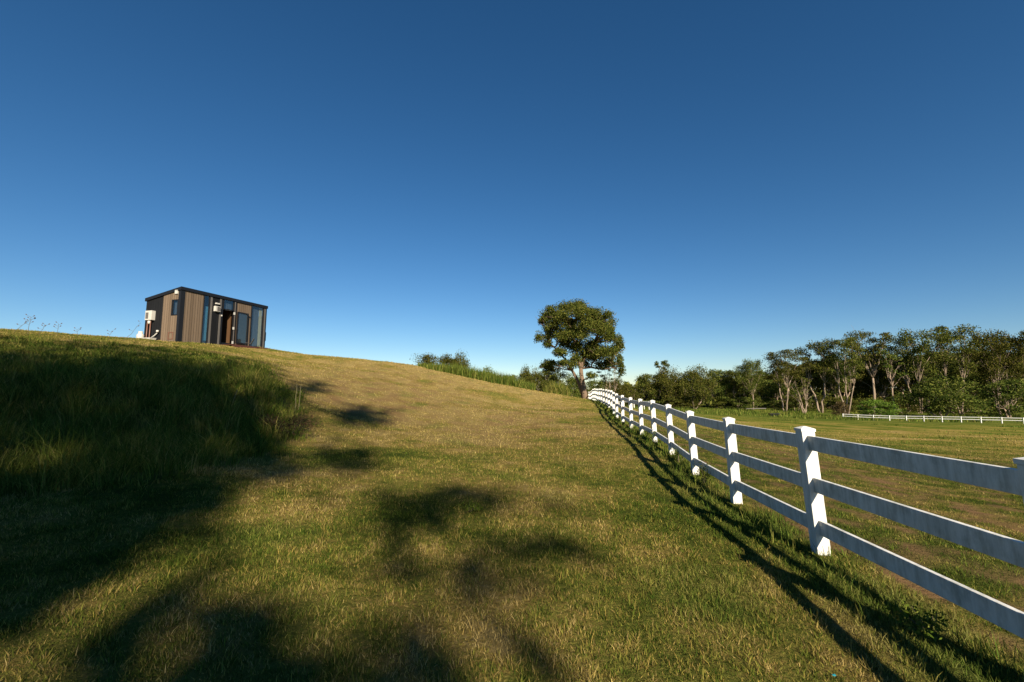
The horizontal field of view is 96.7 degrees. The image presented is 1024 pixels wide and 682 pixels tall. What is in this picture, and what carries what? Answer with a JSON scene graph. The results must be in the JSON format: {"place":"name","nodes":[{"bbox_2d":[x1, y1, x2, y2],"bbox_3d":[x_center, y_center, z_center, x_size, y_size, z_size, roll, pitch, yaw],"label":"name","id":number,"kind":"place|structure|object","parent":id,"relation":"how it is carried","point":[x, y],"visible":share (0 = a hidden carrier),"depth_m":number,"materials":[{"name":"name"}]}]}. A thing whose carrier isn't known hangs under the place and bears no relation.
{"place":"outdoors","nodes":[
{"label":"outdoors","id":0,"kind":"place"},
{"bbox_2d":[0,329,1023,681],"bbox_3d":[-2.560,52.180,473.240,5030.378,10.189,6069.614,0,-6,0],"label":"ground","id":1,"kind":"structure","parent":0,"point":[860,427],"depth_m":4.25,"materials":[{"name":"green plant"}]},
{"bbox_2d":[136,331,143,338],"bbox_3d":[-23.222,-0.284,28.431,0.400,0.640,0.400,0,-6,0],"label":"gas bottle","id":2,"kind":"object","parent":1,"relation":"on","point":[140,334],"visible":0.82,"depth_m":28.33,"materials":[{"name":"white metal"}]},
{"bbox_2d":[0,333,322,497],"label":"tall bank grass","id":3,"kind":"structure","parent":1,"relation":"on","point":[164,391],"depth_m":8.67,"materials":[{"name":"green plant"}]},
{"bbox_2d":[144,286,267,347],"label":"tiny house","id":4,"kind":"structure","parent":1,"relation":"on","point":[182,314],"depth_m":30.01,"materials":[{"name":"brown wood"}]},
{"bbox_2d":[171,299,177,314],"bbox_3d":[-21.085,-2.096,28.560,0.521,1.008,0.190,-2,-6,14],"label":"window","id":5,"kind":"structure","parent":4,"relation":"in","point":[176,300],"depth_m":28.56,"materials":[{"name":"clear glass"}]},
{"bbox_2d":[201,295,210,343],"bbox_3d":[-20.314,-1.436,30.103,0.190,3.257,0.514,-2,-6,14],"label":"window","id":6,"kind":"structure","parent":4,"relation":"in","point":[205,318],"depth_m":30.17,"materials":[{"name":"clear glass"}]},
{"bbox_2d":[223,299,234,310],"bbox_3d":[-19.885,-2.534,31.879,0.190,0.746,0.889,-2,-6,14],"label":"window","id":7,"kind":"structure","parent":4,"relation":"in","point":[227,305],"depth_m":31.97,"materials":[{"name":"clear glass"}]},
{"bbox_2d":[235,312,248,344],"bbox_3d":[-19.426,-0.912,32.774,0.050,2.280,0.951,-2,-6,14],"label":"door","id":8,"kind":"structure","parent":4,"relation":"in","point":[242,318],"depth_m":32.78,"materials":[{"name":"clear glass"}]},
{"bbox_2d":[249,305,263,346],"bbox_3d":[-19.247,-1.050,34.207,0.190,3.256,1.217,-2,-6,14],"label":"window","id":9,"kind":"structure","parent":4,"relation":"in","point":[255,324],"depth_m":34.36,"materials":[{"name":"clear glass"}]},
{"bbox_2d":[222,344,268,348],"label":"timber deck","id":10,"kind":"structure","parent":1,"relation":"on","point":[241,346],"depth_m":31.64,"materials":[{"name":"brown wood"}]},
{"bbox_2d":[251,410,322,434],"bbox_3d":[-4.856,1.780,9.875,1.387,0.533,1.307,4,-7,-34],"label":"leafy weed","id":11,"kind":"object","parent":1,"relation":"on","point":[288,425],"visible":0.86,"depth_m":9.82,"materials":[{"name":"green plant"}]},
{"bbox_2d":[409,352,470,366],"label":"gum tree","id":12,"kind":"object","parent":1,"relation":"on","point":[430,357],"visible":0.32,"depth_m":82.81,"materials":[{"name":"green plant"}]},
{"bbox_2d":[451,351,470,370],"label":"gum tree","id":13,"kind":"object","parent":1,"relation":"on","point":[460,359],"visible":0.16,"depth_m":79.53,"materials":[{"name":"green plant"}]},
{"bbox_2d":[462,500,483,511],"bbox_3d":[-0.457,2.030,5.542,0.319,0.152,0.406,2,-6,-14],"label":"leafy weed","id":14,"kind":"object","parent":1,"relation":"on","point":[473,506],"visible":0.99,"depth_m":5.53,"materials":[{"name":"green plant"}]},
{"bbox_2d":[417,361,535,389],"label":"tall crest grass","id":15,"kind":"structure","parent":1,"relation":"on","point":[483,375],"depth_m":40.17,"materials":[{"name":"green plant"}]},
{"bbox_2d":[0,328,1023,527],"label":"meadow grass","id":16,"kind":"structure","parent":1,"relation":"on","point":[300,453],"depth_m":10.89,"materials":[{"name":"green plant"}]},
{"bbox_2d":[515,364,539,383],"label":"gum tree","id":17,"kind":"object","parent":1,"relation":"on","point":[524,373],"visible":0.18,"depth_m":90.66,"materials":[{"name":"green plant"}]},
{"bbox_2d":[523,373,543,389],"bbox_3d":[2.442,4.998,51.711,3.549,2.806,2.940,5,-8,-37],"label":"shrub","id":18,"kind":"object","parent":1,"relation":"on","point":[533,378],"visible":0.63,"depth_m":51.23,"materials":[{"name":"green plant"}]},
{"bbox_2d":[539,379,554,390],"bbox_3d":[3.827,5.121,49.531,1.954,1.936,2.164,-1,-6,10],"label":"shrub","id":19,"kind":"object","parent":1,"relation":"on","point":[544,385],"visible":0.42,"depth_m":49.65,"materials":[{"name":"green plant"}]},
{"bbox_2d":[536,358,566,390],"bbox_3d":[5.059,5.081,59.545,4.938,5.630,4.869,4,-7,-31],"label":"gum tree","id":20,"kind":"object","parent":1,"relation":"on","point":[551,373],"visible":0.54,"depth_m":59.10,"materials":[{"name":"green plant"}]},
{"bbox_2d":[562,374,588,397],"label":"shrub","id":21,"kind":"object","parent":1,"relation":"on","point":[572,383],"visible":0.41,"depth_m":94.35,"materials":[{"name":"green plant"}]},
{"bbox_2d":[534,298,625,398],"bbox_3d":[8.792,0.640,58.092,12.276,14.033,11.771,0,-6,0],"label":"gum tree","id":22,"kind":"object","parent":1,"relation":"on","point":[576,331],"visible":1,"depth_m":56.95,"materials":[{"name":"green plant"}]},
{"bbox_2d":[585,379,608,402],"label":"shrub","id":23,"kind":"object","parent":1,"relation":"on","point":[593,385],"visible":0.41,"depth_m":93.04,"materials":[{"name":"green plant"}]},
{"bbox_2d":[596,365,620,396],"bbox_3d":[13.167,6.058,61.535,3.563,5.859,3.550,-2,-6,20],"label":"gum tree","id":24,"kind":"object","parent":1,"relation":"on","point":[606,378],"visible":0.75,"depth_m":61.62,"materials":[{"name":"green plant"}]},
{"bbox_2d":[598,377,630,402],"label":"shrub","id":25,"kind":"object","parent":1,"relation":"on","point":[623,390],"visible":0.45,"depth_m":96.73,"materials":[{"name":"green plant"}]},
{"bbox_2d":[618,384,643,405],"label":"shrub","id":26,"kind":"object","parent":1,"relation":"on","point":[634,392],"visible":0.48,"depth_m":110.06,"materials":[{"name":"green plant"}]},
{"bbox_2d":[627,400,664,406],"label":"shrub","id":27,"kind":"object","parent":1,"relation":"on","point":[635,405],"visible":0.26,"depth_m":109.68,"materials":[{"name":"green plant"}]},
{"bbox_2d":[635,373,662,400],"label":"gum tree","id":28,"kind":"object","parent":1,"relation":"on","point":[644,379],"visible":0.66,"depth_m":114.01,"materials":[{"name":"green plant"}]},
{"bbox_2d":[642,427,656,440],"bbox_3d":[3.944,2.686,12.963,0.462,0.494,0.480,-2,-6,16],"label":"leafy weed","id":29,"kind":"object","parent":1,"relation":"on","point":[654,433],"visible":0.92,"depth_m":12.92,"materials":[{"name":"green plant"}]},
{"bbox_2d":[644,388,678,403],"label":"gum tree","id":30,"kind":"object","parent":1,"relation":"on","point":[658,395],"visible":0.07,"depth_m":120.35,"materials":[{"name":"green plant"}]},
{"bbox_2d":[654,360,669,393],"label":"gum tree","id":31,"kind":"object","parent":1,"relation":"on","point":[657,363],"visible":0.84,"depth_m":117.58,"materials":[{"name":"green plant"}]},
{"bbox_2d":[640,363,688,404],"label":"gum tree","id":32,"kind":"object","parent":1,"relation":"on","point":[662,378],"visible":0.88,"depth_m":111.66,"materials":[{"name":"green plant"}]},
{"bbox_2d":[655,397,679,406],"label":"shrub","id":33,"kind":"object","parent":1,"relation":"on","point":[672,402],"visible":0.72,"depth_m":110.33,"materials":[{"name":"green plant"}]},
{"bbox_2d":[668,442,688,461],"bbox_3d":[3.702,2.465,10.135,0.609,0.496,0.381,5,-8,-40],"label":"leafy weed","id":34,"kind":"object","parent":1,"relation":"on","point":[676,452],"visible":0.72,"depth_m":10.10,"materials":[{"name":"green plant"}]},
{"bbox_2d":[674,399,702,407],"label":"shrub","id":35,"kind":"object","parent":1,"relation":"on","point":[687,404],"visible":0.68,"depth_m":108.57,"materials":[{"name":"green plant"}]},
{"bbox_2d":[674,362,719,408],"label":"gum tree","id":36,"kind":"object","parent":1,"relation":"on","point":[699,389],"visible":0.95,"depth_m":108.19,"materials":[{"name":"green plant"}]},
{"bbox_2d":[692,459,717,485],"bbox_3d":[3.322,2.246,7.857,0.490,0.510,0.884,-2,-6,21],"label":"leafy weed","id":37,"kind":"object","parent":1,"relation":"on","point":[701,473],"visible":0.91,"depth_m":7.82,"materials":[{"name":"green plant"}]},
{"bbox_2d":[703,368,737,407],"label":"gum tree","id":38,"kind":"object","parent":1,"relation":"on","point":[722,385],"visible":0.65,"depth_m":113.80,"materials":[{"name":"green plant"}]},
{"bbox_2d":[709,400,733,407],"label":"shrub","id":39,"kind":"object","parent":1,"relation":"on","point":[720,404],"visible":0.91,"depth_m":112.19,"materials":[{"name":"green plant"}]},
{"bbox_2d":[708,387,740,398],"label":"gum tree","id":40,"kind":"object","parent":1,"relation":"on","point":[730,394],"visible":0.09,"depth_m":120.83,"materials":[{"name":"green plant"}]},
{"bbox_2d":[717,370,754,408],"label":"gum tree","id":41,"kind":"object","parent":1,"relation":"on","point":[734,383],"visible":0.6,"depth_m":110.91,"materials":[{"name":"green plant"}]},
{"bbox_2d":[728,396,766,409],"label":"shrub","id":42,"kind":"object","parent":1,"relation":"on","point":[748,400],"visible":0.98,"depth_m":108.11,"materials":[{"name":"green plant"}]},
{"bbox_2d":[731,359,766,409],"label":"gum tree","id":43,"kind":"object","parent":1,"relation":"on","point":[747,365],"visible":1,"depth_m":107.06,"materials":[{"name":"green plant"}]},
{"bbox_2d":[735,375,779,407],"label":"tree","id":44,"kind":"object","parent":1,"relation":"on","point":[767,391],"visible":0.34,"depth_m":120.53,"materials":[{"name":"green plant"}]},
{"bbox_2d":[761,400,793,409],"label":"shrub","id":45,"kind":"object","parent":1,"relation":"on","point":[771,404],"visible":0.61,"depth_m":112.13,"materials":[{"name":"green plant"}]},
{"bbox_2d":[756,379,807,406],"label":"tree","id":46,"kind":"object","parent":1,"relation":"on","point":[783,387],"visible":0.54,"depth_m":123.45,"materials":[{"name":"green plant"}]},
{"bbox_2d":[567,351,1001,406],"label":"distant wood","id":47,"kind":"object","parent":1,"relation":"on","point":[711,402],"visible":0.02,"depth_m":145.51,"materials":[{"name":"green plant"}]},
{"bbox_2d":[767,373,801,398],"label":"gum tree","id":48,"kind":"object","parent":1,"relation":"on","point":[783,376],"visible":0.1,"depth_m":132.84,"materials":[{"name":"green plant"}]},
{"bbox_2d":[761,349,811,411],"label":"gum tree","id":49,"kind":"object","parent":1,"relation":"on","point":[778,364],"visible":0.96,"depth_m":104.67,"materials":[{"name":"green plant"}]},
{"bbox_2d":[772,375,812,407],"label":"gum tree","id":50,"kind":"object","parent":1,"relation":"on","point":[774,377],"visible":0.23,"depth_m":127.72,"materials":[{"name":"green plant"}]},
{"bbox_2d":[777,396,816,410],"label":"shrub","id":51,"kind":"object","parent":1,"relation":"on","point":[795,402],"visible":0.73,"depth_m":107.57,"materials":[{"name":"green plant"}]},
{"bbox_2d":[786,376,818,413],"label":"gum tree","id":52,"kind":"object","parent":1,"relation":"on","point":[798,391],"visible":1,"depth_m":103.24,"materials":[{"name":"green plant"}]},
{"bbox_2d":[785,364,823,404],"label":"gum tree","id":53,"kind":"object","parent":1,"relation":"on","point":[818,376],"visible":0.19,"depth_m":127.25,"materials":[{"name":"green plant"}]},
{"bbox_2d":[588,388,1023,638],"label":"post and rail fence","id":54,"kind":"object","parent":1,"relation":"on","point":[807,442],"visible":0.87,"depth_m":3.77,"materials":[{"name":"white paint"}]},
{"bbox_2d":[797,360,835,397],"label":"gum tree","id":55,"kind":"object","parent":1,"relation":"on","point":[810,383],"visible":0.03,"depth_m":136.15,"materials":[{"name":"green plant"}]},
{"bbox_2d":[793,338,840,412],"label":"gum tree","id":56,"kind":"object","parent":1,"relation":"on","point":[812,347],"visible":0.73,"depth_m":106.94,"materials":[{"name":"green plant"}]},
{"bbox_2d":[812,395,834,410],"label":"shrub","id":57,"kind":"object","parent":1,"relation":"on","point":[826,399],"visible":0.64,"depth_m":111.45,"materials":[{"name":"green plant"}]},
{"bbox_2d":[627,404,1023,422],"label":"rough paddock grass","id":58,"kind":"structure","parent":1,"relation":"on","point":[955,418],"depth_m":90.82,"materials":[{"name":"green plant"}]},
{"bbox_2d":[805,363,857,406],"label":"gum tree","id":59,"kind":"object","parent":1,"relation":"on","point":[826,386],"visible":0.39,"depth_m":122.45,"materials":[{"name":"green plant"}]},
{"bbox_2d":[827,401,849,416],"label":"shrub","id":60,"kind":"object","parent":1,"relation":"on","point":[841,406],"visible":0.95,"depth_m":96.91,"materials":[{"name":"green plant"}]},
{"bbox_2d":[818,357,863,397],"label":"gum tree","id":61,"kind":"object","parent":1,"relation":"on","point":[840,368],"visible":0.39,"depth_m":120.47,"materials":[{"name":"green plant"}]},
{"bbox_2d":[813,337,871,413],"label":"gum tree","id":62,"kind":"object","parent":1,"relation":"on","point":[850,353],"visible":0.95,"depth_m":102.39,"materials":[{"name":"green plant"}]},
{"bbox_2d":[830,396,863,411],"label":"shrub","id":63,"kind":"object","parent":1,"relation":"on","point":[837,399],"visible":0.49,"depth_m":107.36,"materials":[{"name":"green plant"}]},
{"bbox_2d":[836,364,886,405],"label":"gum tree","id":64,"kind":"object","parent":1,"relation":"on","point":[868,382],"visible":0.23,"depth_m":127.44,"materials":[{"name":"green plant"}]},
{"bbox_2d":[840,325,895,413],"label":"gum tree","id":65,"kind":"object","parent":1,"relation":"on","point":[879,346],"visible":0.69,"depth_m":107.87,"materials":[{"name":"green plant"}]},
{"bbox_2d":[851,398,892,409],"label":"shrub","id":66,"kind":"object","parent":1,"relation":"on","point":[866,399],"visible":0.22,"depth_m":111.37,"materials":[{"name":"green plant"}]},
{"bbox_2d":[849,352,906,401],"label":"gum tree","id":67,"kind":"object","parent":1,"relation":"on","point":[879,393],"visible":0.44,"depth_m":119.68,"materials":[{"name":"green plant"}]},
{"bbox_2d":[855,399,905,416],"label":"shrub","id":68,"kind":"object","parent":1,"relation":"on","point":[867,411],"visible":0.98,"depth_m":94.34,"materials":[{"name":"green plant"}]},
{"bbox_2d":[876,349,908,413],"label":"gum tree","id":69,"kind":"object","parent":1,"relation":"on","point":[891,357],"visible":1,"depth_m":104.64,"materials":[{"name":"green plant"}]},
{"bbox_2d":[874,363,921,409],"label":"gum tree","id":70,"kind":"object","parent":1,"relation":"on","point":[902,389],"visible":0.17,"depth_m":123.22,"materials":[{"name":"green plant"}]},
{"bbox_2d":[885,399,923,412],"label":"shrub","id":71,"kind":"object","parent":1,"relation":"on","point":[909,408],"visible":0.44,"depth_m":109.90,"materials":[{"name":"green plant"}]},
{"bbox_2d":[896,355,932,396],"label":"gum tree","id":72,"kind":"object","parent":1,"relation":"on","point":[912,374],"visible":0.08,"depth_m":121.85,"materials":[{"name":"green plant"}]},
{"bbox_2d":[879,599,956,644],"bbox_3d":[2.653,1.826,2.941,0.402,0.205,0.415,0,-6,0],"label":"leafy weed","id":73,"kind":"object","parent":1,"relation":"on","point":[927,628],"visible":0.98,"depth_m":2.94,"materials":[{"name":"green plant"}]},
{"bbox_2d":[909,399,933,412],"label":"shrub","id":74,"kind":"object","parent":1,"relation":"on","point":[923,403],"visible":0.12,"depth_m":112.31,"materials":[{"name":"green plant"}]},
{"bbox_2d":[882,327,961,413],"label":"gum tree","id":75,"kind":"object","parent":1,"relation":"on","point":[917,359],"visible":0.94,"depth_m":110.72,"materials":[{"name":"green plant"}]},
{"bbox_2d":[898,354,959,400],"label":"gum tree","id":76,"kind":"object","parent":1,"relation":"on","point":[950,369],"visible":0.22,"depth_m":119.35,"materials":[{"name":"green plant"}]},
{"bbox_2d":[842,414,1023,423],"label":"paddock fence","id":77,"kind":"object","parent":1,"relation":"on","point":[980,419],"visible":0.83,"depth_m":78.24,"materials":[{"name":"white paint"}]},
{"bbox_2d":[884,373,997,416],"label":"tree","id":78,"kind":"object","parent":1,"relation":"on","point":[945,400],"visible":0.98,"depth_m":94.72,"materials":[{"name":"green plant"}]},
{"bbox_2d":[932,359,965,388],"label":"gum tree","id":79,"kind":"object","parent":1,"relation":"on","point":[950,366],"visible":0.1,"depth_m":126.65,"materials":[{"name":"green plant"}]},
{"bbox_2d":[932,398,977,412],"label":"shrub","id":80,"kind":"object","parent":1,"relation":"on","point":[956,411],"visible":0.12,"depth_m":112.10,"materials":[{"name":"green plant"}]},
{"bbox_2d":[921,323,997,414],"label":"gum tree","id":81,"kind":"object","parent":1,"relation":"on","point":[963,349],"visible":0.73,"depth_m":108.51,"materials":[{"name":"green plant"}]},
{"bbox_2d":[944,347,990,411],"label":"gum tree","id":82,"kind":"object","parent":1,"relation":"on","point":[975,379],"visible":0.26,"depth_m":124.33,"materials":[{"name":"green plant"}]},
{"bbox_2d":[952,347,1008,407],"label":"gum tree","id":83,"kind":"object","parent":1,"relation":"on","point":[978,373],"visible":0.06,"depth_m":128.34,"materials":[{"name":"green plant"}]},
{"bbox_2d":[963,397,1001,413],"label":"shrub","id":84,"kind":"object","parent":1,"relation":"on","point":[994,411],"visible":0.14,"depth_m":112.84,"materials":[{"name":"green plant"}]},
{"bbox_2d":[962,329,1023,412],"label":"gum tree","id":85,"kind":"object","parent":1,"relation":"on","point":[995,345],"visible":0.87,"depth_m":106.27,"materials":[{"name":"green plant"}]},
{"bbox_2d":[975,378,1023,417],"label":"tree","id":86,"kind":"object","parent":1,"relation":"on","point":[1014,387],"visible":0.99,"depth_m":96.89,"materials":[{"name":"green plant"}]},
{"bbox_2d":[979,359,1021,405],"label":"gum tree","id":87,"kind":"object","parent":1,"relation":"on","point":[1007,376],"visible":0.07,"depth_m":122.62,"materials":[{"name":"green plant"}]},
{"bbox_2d":[989,399,1023,413],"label":"shrub","id":88,"kind":"object","parent":1,"relation":"on","point":[1014,401],"visible":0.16,"depth_m":111.13,"materials":[{"name":"green plant"}]},
{"bbox_2d":[998,330,1023,379],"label":"gum tree","id":89,"kind":"object","parent":1,"relation":"on","point":[1019,353],"visible":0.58,"depth_m":105.82,"materials":[{"name":"green plant"}]},
{"bbox_2d":[1008,396,1023,411],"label":"shrub","id":90,"kind":"object","parent":1,"relation":"on","point":[1017,400],"visible":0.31,"depth_m":111.46,"materials":[{"name":"green plant"}]},
{"bbox_2d":[0,0,1023,389],"label":"sky","id":91,"kind":"structure","parent":0,"point":[732,181],"materials":[{"name":"blue"}]},
{"bbox_2d":[543,379,570,395],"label":"pale reed grass","id":92,"kind":"structure","parent":0,"point":[555,388],"depth_m":45.99,"materials":[{"name":"green plant"}]},
{"bbox_2d":[592,399,1023,681],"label":"fence fringe grass","id":93,"kind":"structure","parent":0,"point":[624,423],"depth_m":5.34,"materials":[{"name":"green plant"}]},
{"bbox_2d":[643,409,1022,451],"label":"weedy paddock grass","id":94,"kind":"structure","parent":0,"point":[943,437],"depth_m":45.90,"materials":[{"name":"green plant"}]}
]}

